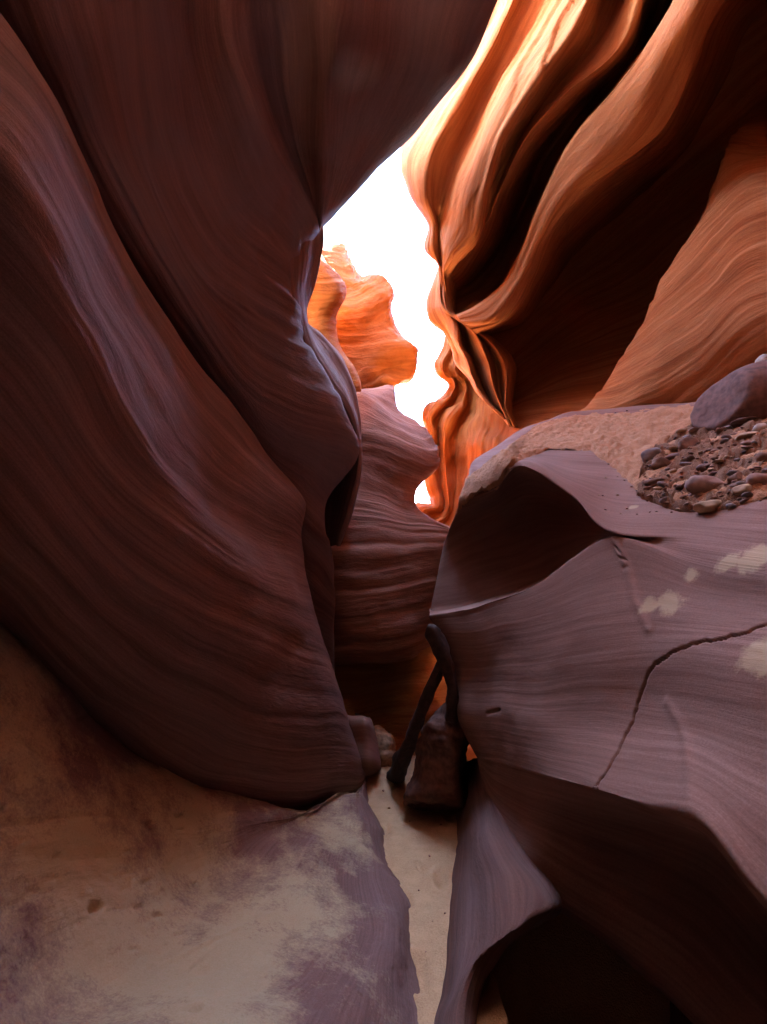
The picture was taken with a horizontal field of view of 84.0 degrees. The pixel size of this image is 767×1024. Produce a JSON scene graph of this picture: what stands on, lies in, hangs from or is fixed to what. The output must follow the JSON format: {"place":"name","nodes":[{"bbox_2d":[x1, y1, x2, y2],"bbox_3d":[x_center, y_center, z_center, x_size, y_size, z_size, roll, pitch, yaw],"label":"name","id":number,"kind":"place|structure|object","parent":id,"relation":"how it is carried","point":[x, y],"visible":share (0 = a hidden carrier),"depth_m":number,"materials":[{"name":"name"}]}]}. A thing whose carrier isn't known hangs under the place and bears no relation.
{"place":"outdoors","nodes":[
{"label":"outdoors","id":0,"kind":"place"},
{"bbox_2d":[324,148,447,503],"label":"sky","id":1,"kind":"structure","parent":0,"point":[383,231],"materials":[{"name":"white"}]},
{"bbox_2d":[356,744,669,1023],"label":"sand floor","id":2,"kind":"structure","parent":0,"point":[561,968],"depth_m":2.39,"materials":[{"name":"beige sand"}]},
{"bbox_2d":[0,622,419,1023],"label":"sandstone bank","id":3,"kind":"structure","parent":2,"relation":"on","point":[135,889],"depth_m":1.68,"materials":[{"name":"beige stone"}]},
{"bbox_2d":[0,0,497,810],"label":"canyon wall","id":4,"kind":"structure","parent":2,"relation":"on","point":[182,182],"depth_m":2.48,"materials":[{"name":"stone"}]},
{"bbox_2d":[348,713,380,775],"bbox_3d":[-0.276,2.726,4.869,0.456,1.019,1.807,1,-15,-3],"label":"rock","id":5,"kind":"object","parent":2,"relation":"on","point":[363,731],"visible":0.66,"depth_m":4.14,"materials":[{"name":"stone"}]},
{"bbox_2d":[374,725,395,766],"bbox_3d":[-0.028,2.861,5.116,0.343,0.684,1.182,0,-15,0],"label":"rock","id":6,"kind":"object","parent":2,"relation":"on","point":[386,744],"visible":0.69,"depth_m":4.65,"materials":[{"name":"beige stone"}]},
{"bbox_2d":[331,385,449,755],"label":"profile wall","id":7,"kind":"structure","parent":2,"relation":"on","point":[387,553],"depth_m":5.12,"materials":[{"name":"stone"}]},
{"bbox_2d":[307,256,360,391],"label":"sandstone pillar","id":8,"kind":"structure","parent":7,"relation":"on","point":[328,297],"depth_m":6.39,"materials":[{"name":"orange stone"}]},
{"bbox_2d":[322,243,418,388],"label":"sandstone spire","id":9,"kind":"structure","parent":7,"relation":"on","point":[378,349],"depth_m":8.09,"materials":[{"name":"orange stone"}]},
{"bbox_2d":[386,624,458,783],"bbox_3d":[0.299,1.809,3.814,0.353,1.558,1.557,4,-16,-16],"label":"forked log","id":10,"kind":"object","parent":2,"relation":"on","point":[444,666],"visible":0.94,"depth_m":3.32,"materials":[{"name":"brown wood"}]},
{"bbox_2d":[403,702,468,811],"bbox_3d":[0.571,2.634,4.448,0.677,1.649,2.817,-1,-15,4],"label":"rock","id":11,"kind":"object","parent":2,"relation":"on","point":[437,783],"visible":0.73,"depth_m":3.29,"materials":[{"name":"brown stone"}]},
{"bbox_2d":[416,337,508,526],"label":"canyon wall","id":12,"kind":"structure","parent":2,"relation":"on","point":[465,424],"depth_m":8.73,"materials":[{"name":"stone"}]},
{"bbox_2d":[434,758,692,1023],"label":"boulder","id":13,"kind":"object","parent":2,"relation":"on","point":[505,895],"visible":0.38,"depth_m":1.96,"materials":[{"name":"stone"}]},
{"bbox_2d":[400,0,766,435],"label":"canyon wall","id":14,"kind":"structure","parent":2,"relation":"on","point":[560,160],"depth_m":5.73,"materials":[{"name":"orange stone"}]},
{"bbox_2d":[429,402,766,1023],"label":"rock ledge","id":15,"kind":"object","parent":2,"relation":"on","point":[610,662],"visible":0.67,"depth_m":1.92,"materials":[{"name":"stone"}]},
{"bbox_2d":[659,497,666,502],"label":"pebble","id":16,"kind":"object","parent":15,"relation":"on","point":[662,500],"visible":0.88,"depth_m":2.18,"materials":[{"name":"brown stone"}]},
{"bbox_2d":[581,112,766,410],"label":"sandstone slab","id":17,"kind":"structure","parent":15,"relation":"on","point":[701,330],"depth_m":4.42,"materials":[{"name":"orange stone"}]},
{"bbox_2d":[636,418,766,512],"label":"gravel","id":18,"kind":"structure","parent":15,"relation":"on","point":[722,469],"depth_m":2.29,"materials":[{"name":"brown gravel"}]},
{"bbox_2d":[641,447,660,461],"bbox_3d":[1.754,-0.368,2.782,0.120,0.096,0.077,-17,-20,17],"label":"stone","id":19,"kind":"object","parent":18,"relation":"on","point":[647,455],"visible":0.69,"depth_m":2.76,"materials":[{"name":"grey stone"}]},
{"bbox_2d":[642,479,660,485],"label":"stone","id":20,"kind":"object","parent":18,"relation":"on","point":[649,482],"visible":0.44,"depth_m":2.38,"materials":[{"name":"brown stone"}]},
{"bbox_2d":[651,457,671,469],"bbox_3d":[1.713,-0.283,2.615,0.132,0.083,0.112,36,-26,-14],"label":"stone","id":21,"kind":"object","parent":18,"relation":"on","point":[659,462],"visible":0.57,"depth_m":2.58,"materials":[{"name":"brown stone"}]},
{"bbox_2d":[665,453,679,459],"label":"stone","id":22,"kind":"object","parent":18,"relation":"on","point":[671,456],"visible":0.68,"depth_m":2.62,"materials":[{"name":"stone"}]},
{"bbox_2d":[668,446,677,449],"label":"pebble","id":23,"kind":"object","parent":18,"relation":"on","point":[672,448],"visible":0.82,"depth_m":2.72,"materials":[{"name":"beige stone"}]},
{"bbox_2d":[675,428,686,432],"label":"pebble","id":24,"kind":"object","parent":18,"relation":"on","point":[682,430],"visible":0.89,"depth_m":2.90,"materials":[{"name":"beige stone"}]},
{"bbox_2d":[678,437,698,450],"bbox_3d":[1.923,-0.417,2.692,0.109,0.113,0.079,-4,-16,14],"label":"stone","id":25,"kind":"object","parent":18,"relation":"on","point":[685,443],"visible":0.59,"depth_m":2.67,"materials":[{"name":"brown stone"}]},
{"bbox_2d":[688,427,698,432],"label":"pebble","id":26,"kind":"object","parent":18,"relation":"on","point":[692,429],"visible":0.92,"depth_m":2.81,"materials":[{"name":"brown stone"}]},
{"bbox_2d":[695,463,707,471],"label":"stone","id":27,"kind":"object","parent":18,"relation":"on","point":[701,467],"visible":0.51,"depth_m":2.25,"materials":[{"name":"brown stone"}]},
{"bbox_2d":[684,475,723,494],"bbox_3d":[1.549,-0.125,2.058,0.154,0.100,0.119,5,-13,17],"label":"stone","id":28,"kind":"object","parent":18,"relation":"on","point":[693,485],"visible":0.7,"depth_m":2.02,"materials":[{"name":"stone"}]},
{"bbox_2d":[693,500,721,513],"bbox_3d":[1.490,-0.024,1.938,0.126,0.054,0.113,-1,-15,-8],"label":"stone","id":29,"kind":"object","parent":18,"relation":"on","point":[702,507],"visible":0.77,"depth_m":1.91,"materials":[{"name":"beige stone"}]},
{"bbox_2d":[711,459,723,462],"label":"pebble","id":30,"kind":"object","parent":18,"relation":"on","point":[719,460],"visible":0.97,"depth_m":2.18,"materials":[{"name":"beige stone"}]},
{"bbox_2d":[715,428,726,433],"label":"pebble","id":31,"kind":"object","parent":18,"relation":"on","point":[718,430],"visible":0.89,"depth_m":2.60,"materials":[{"name":"brown stone"}]},
{"bbox_2d":[720,438,728,442],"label":"pebble","id":32,"kind":"object","parent":18,"relation":"on","point":[723,440],"visible":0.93,"depth_m":2.40,"materials":[{"name":"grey stone"}]},
{"bbox_2d":[721,435,731,438],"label":"pebble","id":33,"kind":"object","parent":18,"relation":"on","point":[726,436],"visible":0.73,"depth_m":2.43,"materials":[{"name":"stone"}]},
{"bbox_2d":[726,470,737,475],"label":"pebble","id":34,"kind":"object","parent":18,"relation":"on","point":[730,472],"visible":0.63,"depth_m":1.98,"materials":[{"name":"grey stone"}]},
{"bbox_2d":[727,472,742,483],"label":"stone","id":35,"kind":"object","parent":18,"relation":"on","point":[737,476],"visible":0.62,"depth_m":1.93,"materials":[{"name":"brown stone"}]},
{"bbox_2d":[731,484,752,495],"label":"stone","id":36,"kind":"object","parent":18,"relation":"on","point":[739,489],"visible":0.87,"depth_m":1.82,"materials":[{"name":"beige stone"}]},
{"bbox_2d":[736,481,745,484],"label":"pebble","id":37,"kind":"object","parent":36,"relation":"on","point":[740,482],"visible":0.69,"depth_m":1.84,"materials":[{"name":"brown stone"}]},
{"bbox_2d":[730,416,756,423],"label":"stone","id":38,"kind":"object","parent":18,"relation":"on","point":[741,420],"visible":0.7,"depth_m":2.58,"materials":[{"name":"brown stone"}]},
{"bbox_2d":[740,440,751,444],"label":"pebble","id":39,"kind":"object","parent":18,"relation":"on","point":[747,442],"visible":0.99,"depth_m":2.21,"materials":[{"name":"pink stone"}]},
{"bbox_2d":[741,492,751,496],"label":"pebble","id":40,"kind":"object","parent":18,"relation":"on","point":[745,494],"visible":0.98,"depth_m":1.79,"materials":[{"name":"grey stone"}]},
{"bbox_2d":[735,431,758,439],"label":"stone","id":41,"kind":"object","parent":18,"relation":"on","point":[741,436],"visible":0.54,"depth_m":2.35,"materials":[{"name":"brown stone"}]},
{"bbox_2d":[741,446,753,448],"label":"pebble","id":42,"kind":"object","parent":18,"relation":"on","point":[746,447],"visible":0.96,"depth_m":2.17,"materials":[{"name":"brown stone"}]},
{"bbox_2d":[746,473,766,484],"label":"stone","id":43,"kind":"object","parent":18,"relation":"on","point":[753,478],"visible":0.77,"depth_m":1.80,"materials":[{"name":"stone"}]},
{"bbox_2d":[751,423,766,431],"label":"stone","id":44,"kind":"object","parent":18,"relation":"on","point":[758,427],"visible":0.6,"depth_m":2.36,"materials":[{"name":"grey stone"}]},
{"bbox_2d":[755,452,766,461],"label":"stone","id":45,"kind":"object","parent":18,"relation":"on","point":[760,456],"visible":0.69,"depth_m":1.98,"materials":[{"name":"brown stone"}]},
{"bbox_2d":[726,503,735,508],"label":"pebble","id":46,"kind":"object","parent":15,"relation":"on","point":[730,505],"visible":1,"depth_m":1.82,"materials":[{"name":"grey stone"}]},
{"bbox_2d":[739,498,748,503],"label":"pebble","id":47,"kind":"object","parent":15,"relation":"on","point":[744,500],"visible":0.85,"depth_m":1.79,"materials":[{"name":"brown stone"}]},
{"bbox_2d":[456,404,766,514],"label":"ledge sand","id":48,"kind":"structure","parent":0,"point":[620,442],"depth_m":3.41,"materials":[{"name":"brown sand"}]},
{"bbox_2d":[657,481,666,486],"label":"pebble","id":49,"kind":"object","parent":48,"relation":"on","point":[661,483],"visible":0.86,"depth_m":2.31,"materials":[{"name":"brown stone"}]},
{"bbox_2d":[675,484,682,490],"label":"pebble","id":50,"kind":"object","parent":48,"relation":"on","point":[679,487],"visible":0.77,"depth_m":2.18,"materials":[{"name":"stone"}]},
{"bbox_2d":[686,455,695,460],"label":"pebble","id":51,"kind":"object","parent":48,"relation":"on","point":[690,457],"visible":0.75,"depth_m":2.43,"materials":[{"name":"brown stone"}]},
{"bbox_2d":[708,471,716,475],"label":"pebble","id":52,"kind":"object","parent":48,"relation":"on","point":[712,473],"visible":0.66,"depth_m":2.09,"materials":[{"name":"stone"}]},
{"bbox_2d":[690,359,766,430],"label":"boulder","id":53,"kind":"object","parent":48,"relation":"on","point":[728,399],"visible":0.69,"depth_m":2.64,"materials":[{"name":"stone"}]},
{"bbox_2d":[755,354,766,361],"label":"stone","id":54,"kind":"object","parent":53,"relation":"on","point":[762,357],"visible":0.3,"depth_m":2.84,"materials":[{"name":"grey stone"}]}
]}

